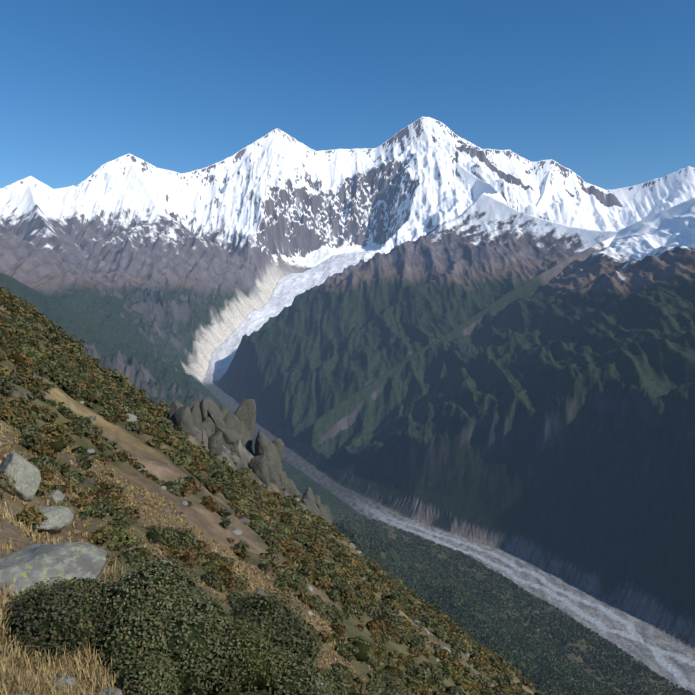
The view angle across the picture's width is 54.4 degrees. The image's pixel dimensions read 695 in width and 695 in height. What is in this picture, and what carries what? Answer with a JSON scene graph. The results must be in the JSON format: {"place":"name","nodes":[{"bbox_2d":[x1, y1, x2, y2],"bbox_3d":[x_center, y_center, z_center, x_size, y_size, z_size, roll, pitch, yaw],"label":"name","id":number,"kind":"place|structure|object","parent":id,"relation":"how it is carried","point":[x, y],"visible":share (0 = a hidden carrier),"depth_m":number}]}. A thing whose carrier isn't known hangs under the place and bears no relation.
{"place":"outdoors","nodes":[
{"label":"outdoors","id":0,"kind":"place"},
{"bbox_2d":[0,117,694,694],"bbox_3d":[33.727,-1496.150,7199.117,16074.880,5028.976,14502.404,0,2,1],"label":"terrain","id":1,"kind":"structure","parent":0,"point":[438,333],"depth_m":5663.38},
{"bbox_2d":[0,452,40,500],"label":"boulder","id":2,"kind":"object","parent":1,"relation":"on","point":[23,472],"visible":0.83,"depth_m":34.77},
{"bbox_2d":[12,689,32,694],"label":"boulder","id":3,"kind":"object","parent":1,"relation":"on","point":[24,692],"visible":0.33,"depth_m":3.37},
{"bbox_2d":[29,506,72,531],"bbox_3d":[-15.235,8.707,33.988,2.758,1.217,2.415,-3,9,-38],"label":"boulder","id":4,"kind":"object","parent":1,"relation":"on","point":[60,517],"visible":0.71,"depth_m":33.67},
{"bbox_2d":[0,542,106,595],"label":"boulder","id":5,"kind":"object","parent":1,"relation":"on","point":[27,566],"visible":0.69,"depth_m":5.13},
{"bbox_2d":[47,490,63,502],"bbox_3d":[-16.245,8.370,37.652,0.927,0.870,0.860,-2,7,28],"label":"boulder","id":6,"kind":"object","parent":1,"relation":"on","point":[54,496],"visible":0.62,"depth_m":37.40},
{"bbox_2d":[53,675,74,692],"bbox_3d":[-1.545,1.828,3.655,0.125,0.075,0.164,0,2,-9],"label":"boulder","id":7,"kind":"object","parent":1,"relation":"on","point":[65,679],"visible":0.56,"depth_m":3.65},
{"bbox_2d":[95,687,121,694],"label":"boulder","id":8,"kind":"object","parent":1,"relation":"on","point":[119,691],"visible":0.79,"depth_m":3.73},
{"bbox_2d":[125,413,137,422],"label":"boulder","id":9,"kind":"object","parent":1,"relation":"on","point":[132,417],"visible":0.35,"depth_m":86.55},
{"bbox_2d":[3,576,338,694],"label":"shrubs","id":10,"kind":"object","parent":1,"relation":"on","point":[96,609],"depth_m":4.44},
{"bbox_2d":[169,400,183,420],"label":"crag","id":11,"kind":"structure","parent":1,"relation":"on","point":[176,405],"depth_m":161.97},
{"bbox_2d":[173,405,196,436],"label":"crag","id":12,"kind":"structure","parent":1,"relation":"on","point":[182,417],"depth_m":158.73},
{"bbox_2d":[0,422,382,694],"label":"dry grass","id":13,"kind":"structure","parent":1,"relation":"on","point":[45,682],"depth_m":6.50},
{"bbox_2d":[190,403,199,429],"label":"crag","id":14,"kind":"structure","parent":1,"relation":"on","point":[195,412],"depth_m":166.38},
{"bbox_2d":[188,400,201,421],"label":"crag","id":15,"kind":"structure","parent":1,"relation":"on","point":[191,404],"depth_m":170.95},
{"bbox_2d":[200,421,211,431],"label":"crag","id":16,"kind":"structure","parent":1,"relation":"on","point":[204,425],"depth_m":169.02},
{"bbox_2d":[0,555,414,694],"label":"shrubs","id":17,"kind":"object","parent":1,"relation":"on","point":[260,626],"depth_m":4.44},
{"bbox_2d":[205,427,211,437],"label":"crag","id":18,"kind":"structure","parent":1,"relation":"on","point":[208,431],"depth_m":167.92},
{"bbox_2d":[203,417,214,433],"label":"crag","id":19,"kind":"structure","parent":1,"relation":"on","point":[208,419],"depth_m":182.61},
{"bbox_2d":[199,397,223,421],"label":"crag","id":20,"kind":"structure","parent":1,"relation":"on","point":[206,403],"depth_m":192.13},
{"bbox_2d":[208,431,222,455],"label":"crag","id":21,"kind":"structure","parent":1,"relation":"on","point":[215,443],"depth_m":160.92},
{"bbox_2d":[218,405,228,416],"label":"crag","id":22,"kind":"structure","parent":1,"relation":"on","point":[224,409],"depth_m":201.71},
{"bbox_2d":[207,408,241,458],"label":"crag","id":23,"kind":"structure","parent":1,"relation":"on","point":[218,422],"depth_m":185.49},
{"bbox_2d":[219,420,239,445],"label":"crag","id":24,"kind":"structure","parent":1,"relation":"on","point":[231,437],"depth_m":185.00},
{"bbox_2d":[223,412,241,450],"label":"crag","id":25,"kind":"structure","parent":1,"relation":"on","point":[232,421],"depth_m":187.09},
{"bbox_2d":[0,364,477,694],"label":"shrubs","id":26,"kind":"object","parent":1,"relation":"on","point":[168,535],"depth_m":53.13},
{"bbox_2d":[240,421,245,446],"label":"crag","id":27,"kind":"structure","parent":1,"relation":"on","point":[243,437],"depth_m":194.88},
{"bbox_2d":[234,399,255,439],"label":"crag","id":28,"kind":"structure","parent":1,"relation":"on","point":[245,411],"depth_m":202.24},
{"bbox_2d":[245,426,251,451],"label":"crag","id":29,"kind":"structure","parent":1,"relation":"on","point":[248,446],"depth_m":199.28},
{"bbox_2d":[249,455,269,486],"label":"crag","id":30,"kind":"structure","parent":1,"relation":"on","point":[258,466],"depth_m":184.76},
{"bbox_2d":[2,398,532,690],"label":"stones","id":31,"kind":"object","parent":1,"relation":"on","point":[243,520],"visible":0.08,"depth_m":67.96},
{"bbox_2d":[254,431,284,488],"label":"crag","id":32,"kind":"structure","parent":1,"relation":"on","point":[262,446],"depth_m":192.83},
{"bbox_2d":[0,285,547,694],"bbox_3d":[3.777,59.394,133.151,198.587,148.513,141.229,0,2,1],"label":"shrubs","id":33,"kind":"object","parent":1,"relation":"on","point":[344,575],"depth_m":92.74},
{"bbox_2d":[267,439,281,481],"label":"crag","id":34,"kind":"structure","parent":1,"relation":"on","point":[276,463],"depth_m":192.97},
{"bbox_2d":[272,438,283,459],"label":"crag","id":35,"kind":"structure","parent":1,"relation":"on","point":[278,443],"depth_m":203.29},
{"bbox_2d":[283,473,287,490],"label":"crag","id":36,"kind":"structure","parent":1,"relation":"on","point":[285,485],"depth_m":230.08},
{"bbox_2d":[288,478,298,495],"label":"crag","id":37,"kind":"structure","parent":1,"relation":"on","point":[292,490],"depth_m":233.42},
{"bbox_2d":[301,487,314,502],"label":"crag","id":38,"kind":"structure","parent":1,"relation":"on","point":[308,494],"depth_m":259.61},
{"bbox_2d":[302,498,319,516],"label":"crag","id":39,"kind":"structure","parent":1,"relation":"on","point":[309,505],"depth_m":251.81},
{"bbox_2d":[314,495,320,502],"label":"crag","id":40,"kind":"structure","parent":1,"relation":"on","point":[317,498],"depth_m":266.68},
{"bbox_2d":[315,678,327,690],"bbox_3d":[-0.248,2.972,5.774,0.261,0.299,0.244,0,2,1],"label":"boulder","id":41,"kind":"object","parent":1,"relation":"on","point":[322,684],"visible":0.04,"depth_m":5.72},
{"bbox_2d":[316,502,330,523],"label":"crag","id":42,"kind":"structure","parent":1,"relation":"on","point":[322,509],"depth_m":261.08},
{"bbox_2d":[321,503,332,523],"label":"crag","id":43,"kind":"structure","parent":1,"relation":"on","point":[328,512],"depth_m":266.13},
{"bbox_2d":[331,510,694,694],"bbox_3d":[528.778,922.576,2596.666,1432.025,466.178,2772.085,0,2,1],"label":"trees","id":44,"kind":"object","parent":1,"relation":"on","point":[602,642],"depth_m":2533.50},
{"bbox_2d":[0,0,694,189],"label":"sky","id":45,"kind":"structure","parent":0,"point":[602,90]}
]}

